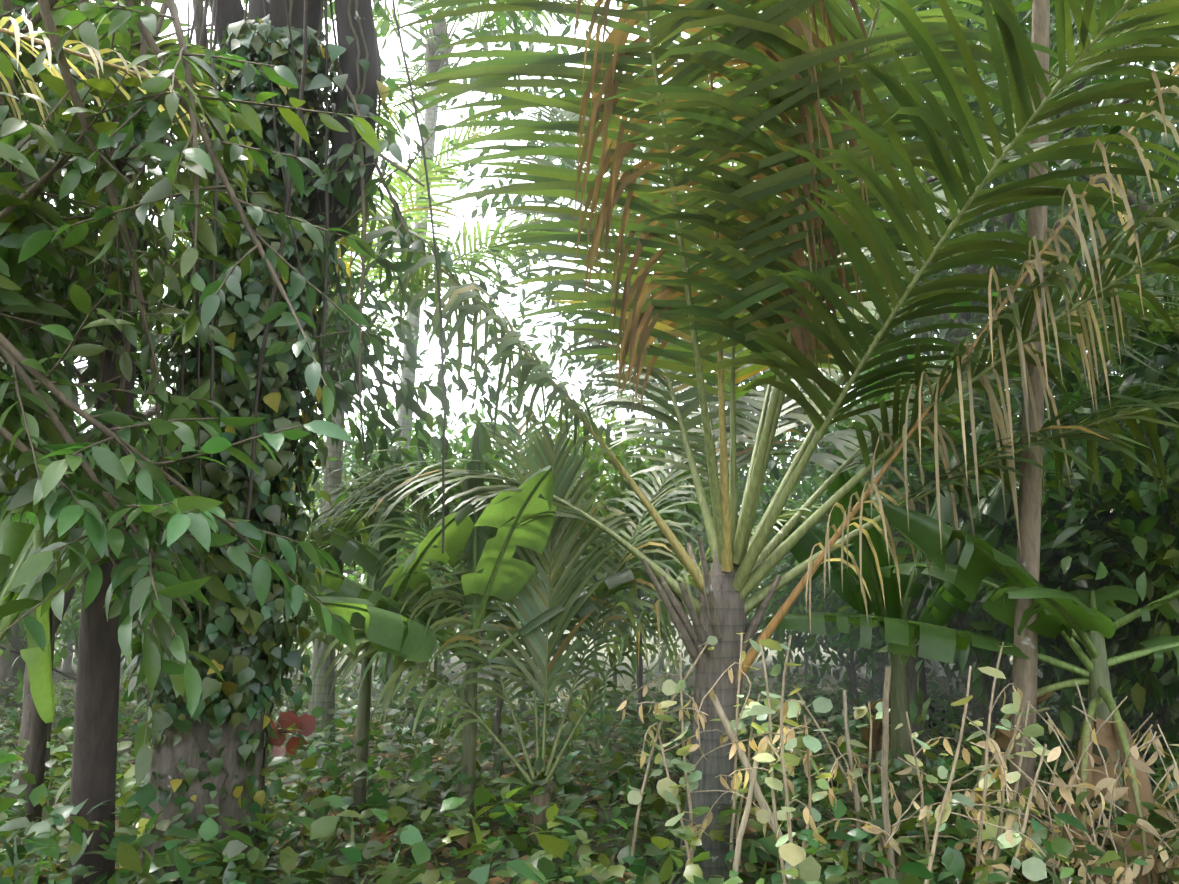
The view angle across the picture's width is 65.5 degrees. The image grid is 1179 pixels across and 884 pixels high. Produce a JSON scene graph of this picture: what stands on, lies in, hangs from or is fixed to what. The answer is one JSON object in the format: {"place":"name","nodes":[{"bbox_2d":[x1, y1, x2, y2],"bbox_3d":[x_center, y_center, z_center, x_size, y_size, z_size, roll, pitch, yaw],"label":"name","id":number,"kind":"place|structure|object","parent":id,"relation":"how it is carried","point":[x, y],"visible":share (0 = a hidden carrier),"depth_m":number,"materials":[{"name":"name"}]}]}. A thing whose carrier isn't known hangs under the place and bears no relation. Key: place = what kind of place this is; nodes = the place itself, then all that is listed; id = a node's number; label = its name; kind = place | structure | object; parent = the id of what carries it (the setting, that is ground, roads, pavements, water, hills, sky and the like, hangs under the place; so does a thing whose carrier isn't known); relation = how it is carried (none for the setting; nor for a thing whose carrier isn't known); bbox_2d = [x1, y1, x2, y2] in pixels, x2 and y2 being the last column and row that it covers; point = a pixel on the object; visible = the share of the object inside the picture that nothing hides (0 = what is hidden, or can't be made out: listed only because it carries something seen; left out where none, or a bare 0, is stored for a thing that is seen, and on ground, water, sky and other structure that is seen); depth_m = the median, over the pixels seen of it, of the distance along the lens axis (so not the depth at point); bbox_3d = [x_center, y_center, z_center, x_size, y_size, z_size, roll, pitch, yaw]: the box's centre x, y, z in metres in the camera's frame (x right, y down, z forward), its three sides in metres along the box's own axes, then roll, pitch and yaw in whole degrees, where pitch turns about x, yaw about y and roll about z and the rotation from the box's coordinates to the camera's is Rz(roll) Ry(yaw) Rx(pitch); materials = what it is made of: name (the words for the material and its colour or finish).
{"place":"outdoors","nodes":[
{"label":"outdoors","id":0,"kind":"place"},
{"bbox_2d":[0,379,215,641],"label":"banana","id":1,"kind":"object","parent":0,"point":[16,538],"depth_m":4.00,"materials":[{"name":"green plant"}]},
{"bbox_2d":[2,529,193,655],"bbox_3d":[-2.291,0.794,3.987,0.977,0.810,0.238,1,-10,-7],"label":"banana leaf","id":2,"kind":"object","parent":1,"relation":"hanging from","point":[38,537],"visible":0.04,"depth_m":3.93,"materials":[{"name":"green plant"}]},
{"bbox_2d":[5,541,193,722],"bbox_3d":[-2.232,0.831,4.112,0.700,0.778,0.498,8,-13,-39],"label":"banana leaf","id":3,"kind":"object","parent":1,"relation":"hanging from","point":[36,658],"visible":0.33,"depth_m":3.82,"materials":[{"name":"green plant"}]},
{"bbox_2d":[62,387,314,672],"bbox_3d":[-10.809,1.755,20.490,9.179,7.070,6.479,0,-10,-1],"label":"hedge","id":4,"kind":"object","parent":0,"point":[67,664],"depth_m":20.01,"materials":[{"name":"green plant"}]},
{"bbox_2d":[0,0,445,708],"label":"tree","id":5,"kind":"object","parent":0,"point":[8,671],"depth_m":13.32,"materials":[{"name":"green plant"}]},
{"bbox_2d":[0,0,452,786],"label":"hanging vines","id":6,"kind":"object","parent":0,"point":[28,236],"depth_m":3.38,"materials":[{"name":"green plant"}]},
{"bbox_2d":[0,16,236,137],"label":"dry frond leaflets","id":7,"kind":"object","parent":6,"relation":"on","point":[14,26],"visible":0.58,"depth_m":3.49,"materials":[{"name":"yellow plant"}]},
{"bbox_2d":[0,28,197,94],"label":"palm frond","id":8,"kind":"object","parent":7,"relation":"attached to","point":[42,42],"visible":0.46,"depth_m":3.45,"materials":[{"name":"green plant"}]},
{"bbox_2d":[437,526,491,684],"bbox_3d":[-2.196,2.927,17.404,3.491,3.873,4.341,0,-10,-1],"label":"shrub","id":9,"kind":"object","parent":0,"point":[439,672],"depth_m":17.55,"materials":[{"name":"green plant"}]},
{"bbox_2d":[279,419,712,843],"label":"banana plant","id":10,"kind":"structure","parent":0,"point":[384,627],"depth_m":6.03,"materials":[{"name":"green plant"}]},
{"bbox_2d":[279,408,830,741],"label":"palm fronds","id":11,"kind":"object","parent":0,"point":[532,596],"visible":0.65,"depth_m":6.24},
{"bbox_2d":[311,422,788,783],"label":"palm frond stalks","id":12,"kind":"object","parent":11,"relation":"attached to","point":[549,773],"visible":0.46,"depth_m":6.04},
{"bbox_2d":[0,605,1178,883],"bbox_3d":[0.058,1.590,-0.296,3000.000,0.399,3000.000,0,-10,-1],"label":"undergrowth","id":13,"kind":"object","parent":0,"point":[598,809],"depth_m":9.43,"materials":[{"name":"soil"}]},
{"bbox_2d":[0,513,68,684],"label":"tree","id":14,"kind":"object","parent":13,"relation":"on","point":[19,674],"visible":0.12,"depth_m":9.58,"materials":[{"name":"green plant"}]},
{"bbox_2d":[0,534,148,705],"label":"shrub","id":15,"kind":"object","parent":13,"relation":"on","point":[67,633],"depth_m":11.76,"materials":[{"name":"green plant"}]},
{"bbox_2d":[22,108,137,883],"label":"thin trunks","id":16,"kind":"object","parent":13,"relation":"on","point":[94,763],"visible":0.29,"depth_m":4.48,"materials":[{"name":"brown plant"}]},
{"bbox_2d":[19,396,147,642],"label":"tree","id":17,"kind":"object","parent":13,"relation":"on","point":[77,585],"depth_m":12.57,"materials":[{"name":"green plant"}]},
{"bbox_2d":[54,431,121,656],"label":"tree","id":18,"kind":"object","parent":13,"relation":"on","point":[57,644],"depth_m":23.65,"materials":[{"name":"green plant"}]},
{"bbox_2d":[59,604,136,667],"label":"tree","id":19,"kind":"object","parent":13,"relation":"on","point":[75,661],"depth_m":19.10,"materials":[{"name":"green plant"}]},
{"bbox_2d":[59,594,148,683],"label":"tree","id":20,"kind":"object","parent":13,"relation":"on","point":[127,674],"depth_m":16.48,"materials":[{"name":"green plant"}]},
{"bbox_2d":[57,507,311,659],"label":"tree","id":21,"kind":"object","parent":13,"relation":"on","point":[65,644],"depth_m":15.49,"materials":[{"name":"green plant"}]},
{"bbox_2d":[28,441,430,614],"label":"tree","id":22,"kind":"object","parent":13,"relation":"on","point":[317,487],"depth_m":17.24,"materials":[{"name":"green plant"}]},
{"bbox_2d":[26,375,452,722],"bbox_3d":[-4.143,1.425,11.162,5.389,4.460,4.430,0,-10,-1],"label":"tree","id":23,"kind":"object","parent":13,"relation":"on","point":[77,608],"depth_m":10.79,"materials":[{"name":"green plant"}]},
{"bbox_2d":[148,383,344,533],"bbox_3d":[-9.807,2.042,23.124,9.171,7.339,7.532,0,-10,-1],"label":"hedge","id":24,"kind":"object","parent":13,"relation":"on","point":[174,385],"depth_m":21.48,"materials":[{"name":"green plant"}]},
{"bbox_2d":[135,0,381,883],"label":"tree trunk","id":25,"kind":"object","parent":13,"relation":"on","point":[355,20],"visible":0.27,"depth_m":5.07,"materials":[{"name":"brown plant"}]},
{"bbox_2d":[119,14,406,883],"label":"vine leaves","id":26,"kind":"object","parent":25,"relation":"attached to","point":[249,686],"visible":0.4,"depth_m":4.96,"materials":[{"name":"green plant"}]},
{"bbox_2d":[0,0,536,806],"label":"tree","id":27,"kind":"object","parent":13,"relation":"on","point":[406,394],"depth_m":7.65,"materials":[{"name":"green plant"}]},
{"bbox_2d":[2,44,168,51],"bbox_3d":[-3.321,-2.186,4.635,2.722,1.866,0.462,1,-10,-8],"label":"palm frond","id":28,"kind":"object","parent":27,"relation":"attached to","point":[100,46],"visible":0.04,"depth_m":4.50,"materials":[{"name":"green plant"}]},
{"bbox_2d":[0,2,237,107],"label":"frond leaflets","id":29,"kind":"object","parent":28,"relation":"on","point":[168,44],"visible":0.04,"depth_m":4.48,"materials":[{"name":"green plant"}]},
{"bbox_2d":[265,711,315,757],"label":"red flowers","id":30,"kind":"object","parent":13,"relation":"on","point":[307,722],"visible":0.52,"depth_m":7.94,"materials":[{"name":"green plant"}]},
{"bbox_2d":[287,475,352,669],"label":"tree","id":31,"kind":"object","parent":13,"relation":"on","point":[314,501],"depth_m":14.11,"materials":[{"name":"green plant"}]},
{"bbox_2d":[47,4,598,462],"bbox_3d":[-6.900,-1.411,9.653,14.158,9.441,12.572,0,-10,-1],"label":"tree","id":32,"kind":"object","parent":13,"relation":"on","point":[482,382],"depth_m":10.20,"materials":[{"name":"green plant"}]},
{"bbox_2d":[305,271,380,755],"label":"palm trunk","id":33,"kind":"object","parent":13,"relation":"on","point":[330,480],"visible":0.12,"depth_m":9.65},
{"bbox_2d":[317,126,520,329],"bbox_3d":[-2.795,-2.475,10.479,5.595,2.616,4.937,-6,-12,31],"label":"palm rachis","id":34,"kind":"object","parent":33,"relation":"attached to","point":[370,315],"visible":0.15,"depth_m":9.94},
{"bbox_2d":[37,104,585,343],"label":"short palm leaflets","id":35,"kind":"object","parent":34,"relation":"on","point":[418,170],"visible":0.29,"depth_m":9.70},
{"bbox_2d":[287,386,431,565],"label":"tree","id":36,"kind":"object","parent":13,"relation":"on","point":[347,459],"depth_m":20.22,"materials":[{"name":"green plant"}]},
{"bbox_2d":[279,444,514,698],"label":"tree","id":37,"kind":"object","parent":13,"relation":"attached to","point":[380,669],"depth_m":13.16,"materials":[{"name":"green plant"}]},
{"bbox_2d":[375,20,461,707],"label":"tree trunk","id":38,"kind":"object","parent":13,"relation":"on","point":[431,114],"visible":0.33,"depth_m":14.64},
{"bbox_2d":[323,0,604,140],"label":"tall palm leaflets","id":39,"kind":"object","parent":38,"relation":"on","point":[402,78],"visible":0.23,"depth_m":15.95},
{"bbox_2d":[372,0,549,138],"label":"tall palm rachis","id":40,"kind":"object","parent":39,"relation":"attached to","point":[415,38],"visible":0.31,"depth_m":15.10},
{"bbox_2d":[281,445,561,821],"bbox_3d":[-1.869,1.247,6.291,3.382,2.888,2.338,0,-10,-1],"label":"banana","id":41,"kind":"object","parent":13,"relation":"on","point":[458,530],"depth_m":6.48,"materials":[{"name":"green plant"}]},
{"bbox_2d":[348,406,516,663],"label":"tree","id":42,"kind":"object","parent":13,"relation":"on","point":[449,431],"depth_m":22.08,"materials":[{"name":"green plant"}]},
{"bbox_2d":[343,402,612,653],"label":"tree","id":43,"kind":"object","parent":13,"relation":"on","point":[456,437],"depth_m":20.55,"materials":[{"name":"green plant"}]},
{"bbox_2d":[344,372,621,662],"bbox_3d":[-3.169,2.240,23.688,8.873,7.109,8.680,0,-10,-1],"label":"tree","id":44,"kind":"object","parent":13,"relation":"on","point":[484,418],"depth_m":22.70,"materials":[{"name":"green plant"}]},
{"bbox_2d":[343,406,655,715],"bbox_3d":[-1.028,1.639,12.676,4.068,4.592,5.517,-4,-11,21],"label":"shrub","id":45,"kind":"object","parent":13,"relation":"on","point":[458,626],"depth_m":11.82,"materials":[{"name":"green plant"}]},
{"bbox_2d":[303,363,702,773],"bbox_3d":[-0.942,1.063,8.221,3.832,4.128,4.252,0,-10,-1],"label":"tree","id":46,"kind":"object","parent":13,"relation":"on","point":[464,436],"depth_m":8.05,"materials":[{"name":"green plant"}]},
{"bbox_2d":[414,391,646,659],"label":"tree","id":47,"kind":"object","parent":13,"relation":"on","point":[572,430],"depth_m":24.13,"materials":[{"name":"green plant"}]},
{"bbox_2d":[526,791,549,844],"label":"young palm trunk","id":48,"kind":"object","parent":13,"relation":"on","point":[542,800],"visible":0.35,"depth_m":5.84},
{"bbox_2d":[0,715,1178,883],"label":"ground","id":49,"kind":"structure","parent":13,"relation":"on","point":[462,841],"depth_m":6.27,"materials":[{"name":"green plant"}]},
{"bbox_2d":[514,473,709,677],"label":"tree","id":50,"kind":"object","parent":13,"relation":"on","point":[596,673],"depth_m":16.74,"materials":[{"name":"green plant"}]},
{"bbox_2d":[540,490,697,697],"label":"tree","id":51,"kind":"object","parent":13,"relation":"on","point":[642,594],"depth_m":14.01,"materials":[{"name":"green plant"}]},
{"bbox_2d":[511,380,748,672],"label":"tree","id":52,"kind":"object","parent":13,"relation":"on","point":[552,431],"depth_m":21.47,"materials":[{"name":"green plant"}]},
{"bbox_2d":[491,381,796,745],"bbox_3d":[0.545,1.231,9.809,3.711,4.363,4.966,0,-10,-1],"label":"tree","id":53,"kind":"object","parent":13,"relation":"on","point":[692,509],"depth_m":8.88,"materials":[{"name":"green plant"}]},
{"bbox_2d":[641,533,780,883],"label":"palm trunk","id":54,"kind":"object","parent":13,"relation":"on","point":[723,618],"visible":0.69,"depth_m":5.14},
{"bbox_2d":[567,412,857,667],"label":"tree","id":55,"kind":"object","parent":13,"relation":"on","point":[646,460],"depth_m":16.05,"materials":[{"name":"green plant"}]},
{"bbox_2d":[647,463,836,695],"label":"tree","id":56,"kind":"object","parent":13,"relation":"on","point":[704,541],"depth_m":14.81,"materials":[{"name":"green plant"}]},
{"bbox_2d":[652,475,855,668],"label":"tree","id":57,"kind":"object","parent":13,"relation":"on","point":[771,615],"depth_m":19.47,"materials":[{"name":"green plant"}]},
{"bbox_2d":[372,0,1178,733],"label":"tree","id":58,"kind":"object","parent":13,"relation":"on","point":[501,23],"depth_m":11.31,"materials":[{"name":"green plant"}]},
{"bbox_2d":[855,75,1178,389],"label":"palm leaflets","id":59,"kind":"object","parent":58,"relation":"on","point":[1138,136],"depth_m":11.66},
{"bbox_2d":[701,492,889,713],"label":"tree","id":60,"kind":"object","parent":13,"relation":"attached to","point":[794,646],"depth_m":12.63,"materials":[{"name":"green plant"}]},
{"bbox_2d":[414,2,1178,470],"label":"tree","id":61,"kind":"object","parent":13,"relation":"on","point":[982,228],"depth_m":10.90,"materials":[{"name":"green plant"}]},
{"bbox_2d":[686,540,929,694],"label":"tree","id":62,"kind":"object","parent":13,"relation":"on","point":[809,665],"depth_m":15.17,"materials":[{"name":"green plant"}]},
{"bbox_2d":[692,455,954,720],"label":"tree","id":63,"kind":"object","parent":13,"relation":"attached to","point":[850,639],"depth_m":11.26,"materials":[{"name":"green plant"}]},
{"bbox_2d":[760,455,889,676],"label":"tree","id":64,"kind":"object","parent":13,"relation":"on","point":[821,528],"depth_m":13.28,"materials":[{"name":"green plant"}]},
{"bbox_2d":[666,362,989,526],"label":"tree","id":65,"kind":"object","parent":13,"relation":"on","point":[805,472],"depth_m":15.85,"materials":[{"name":"green plant"}]},
{"bbox_2d":[616,471,1040,694],"bbox_3d":[3.943,2.697,17.096,4.877,4.275,7.496,8,-13,-39],"label":"tree","id":66,"kind":"object","parent":13,"relation":"on","point":[668,659],"depth_m":17.48,"materials":[{"name":"green plant"}]},
{"bbox_2d":[520,0,1178,766],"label":"tree","id":67,"kind":"object","parent":13,"relation":"on","point":[602,282],"depth_m":10.04,"materials":[{"name":"green plant"}]},
{"bbox_2d":[787,423,941,676],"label":"tree","id":68,"kind":"object","parent":13,"relation":"on","point":[937,667],"depth_m":18.98,"materials":[{"name":"green plant"}]},
{"bbox_2d":[551,0,1178,701],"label":"tree","id":69,"kind":"object","parent":13,"relation":"on","point":[1051,30],"depth_m":14.36,"materials":[{"name":"green plant"}]},
{"bbox_2d":[762,452,1011,814],"bbox_3d":[2.356,1.524,7.121,1.874,2.919,1.232,-5,-11,26],"label":"banana plant","id":70,"kind":"object","parent":13,"relation":"on","point":[849,591],"depth_m":6.99,"materials":[{"name":"green plant"}]},
{"bbox_2d":[861,698,890,794],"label":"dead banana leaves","id":71,"kind":"object","parent":70,"relation":"attached to","point":[877,738],"visible":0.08,"depth_m":7.43,"materials":[{"name":"brown plant"}]},
{"bbox_2d":[616,667,1178,883],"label":"dry weeds","id":72,"kind":"object","parent":13,"relation":"on","point":[1064,791],"visible":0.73,"depth_m":4.46,"materials":[{"name":"beige plant"}]},
{"bbox_2d":[626,632,1178,883],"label":"weed stalks","id":73,"kind":"object","parent":13,"relation":"on","point":[754,789],"visible":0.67,"depth_m":4.49,"materials":[{"name":"beige plant"}]},
{"bbox_2d":[627,633,1051,880],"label":"weed leaves","id":74,"kind":"object","parent":73,"relation":"attached to","point":[1033,868],"visible":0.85,"depth_m":4.48,"materials":[{"name":"green plant"}]},
{"bbox_2d":[664,0,1178,364],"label":"tree","id":75,"kind":"object","parent":13,"relation":"on","point":[977,10],"depth_m":9.37,"materials":[{"name":"green plant"}]},
{"bbox_2d":[675,0,1178,738],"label":"tree","id":76,"kind":"object","parent":13,"relation":"on","point":[1021,6],"depth_m":6.79,"materials":[{"name":"green plant"}]},
{"bbox_2d":[798,447,1062,713],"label":"tree","id":77,"kind":"object","parent":13,"relation":"on","point":[947,670],"depth_m":11.88,"materials":[{"name":"green plant"}]},
{"bbox_2d":[751,0,1178,699],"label":"tree","id":78,"kind":"object","parent":13,"relation":"on","point":[1022,176],"depth_m":9.04,"materials":[{"name":"green plant"}]},
{"bbox_2d":[766,501,1178,883],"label":"banana plant","id":79,"kind":"object","parent":13,"relation":"on","point":[974,567],"depth_m":5.23,"materials":[{"name":"green plant"}]},
{"bbox_2d":[970,686,1158,883],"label":"dead banana leaves","id":80,"kind":"object","parent":79,"relation":"attached to","point":[1107,735],"visible":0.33,"depth_m":4.63,"materials":[{"name":"brown plant"}]},
{"bbox_2d":[769,321,1178,757],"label":"tree","id":81,"kind":"object","parent":13,"relation":"on","point":[1077,547],"depth_m":8.32,"materials":[{"name":"green plant"}]},
{"bbox_2d":[774,391,1178,755],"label":"tree","id":82,"kind":"object","parent":13,"relation":"on","point":[1156,583],"depth_m":7.59,"materials":[{"name":"green plant"}]},
{"bbox_2d":[847,402,1122,703],"bbox_3d":[5.021,1.411,11.015,3.631,4.527,5.262,-5,-11,25],"label":"tree","id":83,"kind":"object","parent":13,"relation":"on","point":[1007,700],"depth_m":10.95,"materials":[{"name":"green plant"}]},
{"bbox_2d":[809,249,1178,686],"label":"tree","id":84,"kind":"object","parent":13,"relation":"on","point":[1050,536],"depth_m":8.55,"materials":[{"name":"green plant"}]},
{"bbox_2d":[822,307,1178,773],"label":"tree","id":85,"kind":"object","parent":13,"relation":"attached to","point":[1147,498],"depth_m":7.31,"materials":[{"name":"green plant"}]},
{"bbox_2d":[844,220,1178,770],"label":"tree","id":86,"kind":"object","parent":13,"relation":"on","point":[1141,371],"depth_m":7.71,"materials":[{"name":"green plant"}]},
{"bbox_2d":[850,0,1175,416],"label":"tree","id":87,"kind":"object","parent":13,"relation":"on","point":[993,182],"depth_m":12.02,"materials":[{"name":"green plant"}]},
{"bbox_2d":[1007,0,1049,867],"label":"thin trunk","id":88,"kind":"object","parent":13,"relation":"on","point":[1024,675],"visible":0.5,"depth_m":5.27,"materials":[{"name":"brown plant"}]},
{"bbox_2d":[892,360,1178,710],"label":"tree","id":89,"kind":"object","parent":13,"relation":"attached to","point":[1173,368],"depth_m":8.18,"materials":[{"name":"green plant"}]},
{"bbox_2d":[932,0,1178,400],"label":"tree","id":90,"kind":"object","parent":13,"relation":"on","point":[1168,284],"depth_m":5.99,"materials":[{"name":"green plant"}]},
{"bbox_2d":[957,76,1178,371],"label":"tree","id":91,"kind":"object","parent":13,"relation":"on","point":[1148,201],"depth_m":10.42,"materials":[{"name":"green plant"}]},
{"bbox_2d":[976,316,1178,754],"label":"shrub","id":92,"kind":"object","parent":13,"relation":"on","point":[1169,663],"depth_m":8.11,"materials":[{"name":"green plant"}]},
{"bbox_2d":[978,509,1178,797],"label":"shrub","id":93,"kind":"object","parent":13,"relation":"attached to","point":[1169,680],"depth_m":7.90,"materials":[{"name":"green plant"}]},
{"bbox_2d":[1054,476,1176,573],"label":"tree","id":94,"kind":"object","parent":13,"relation":"on","point":[1172,491],"depth_m":8.03,"materials":[{"name":"green plant"}]},
{"bbox_2d":[20,0,1176,604],"label":"sky","id":95,"kind":"structure","parent":0,"point":[444,117],"materials":[{"name":"white"}]},
{"bbox_2d":[300,0,1178,574],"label":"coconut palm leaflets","id":96,"kind":"object","parent":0,"point":[904,110],"visible":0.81,"depth_m":4.73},
{"bbox_2d":[176,0,1178,635],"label":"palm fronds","id":97,"kind":"object","parent":96,"relation":"attached to","point":[636,324],"visible":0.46,"depth_m":4.73,"materials":[{"name":"brown plant"}]},
{"bbox_2d":[325,0,1178,680],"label":"palm frond stalks","id":98,"kind":"object","parent":96,"relation":"attached to","point":[729,536],"visible":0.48,"depth_m":5.19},
{"bbox_2d":[487,4,1074,676],"bbox_3d":[5.115,-3.571,19.713,13.694,17.289,13.626,0,-10,-1],"label":"tree","id":99,"kind":"object","parent":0,"point":[548,156],"depth_m":16.12,"materials":[{"name":"green plant"}]},
{"bbox_2d":[1059,483,1177,524],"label":"tree","id":100,"kind":"object","parent":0,"point":[1160,505],"depth_m":7.91,"materials":[{"name":"green plant"}]}
]}

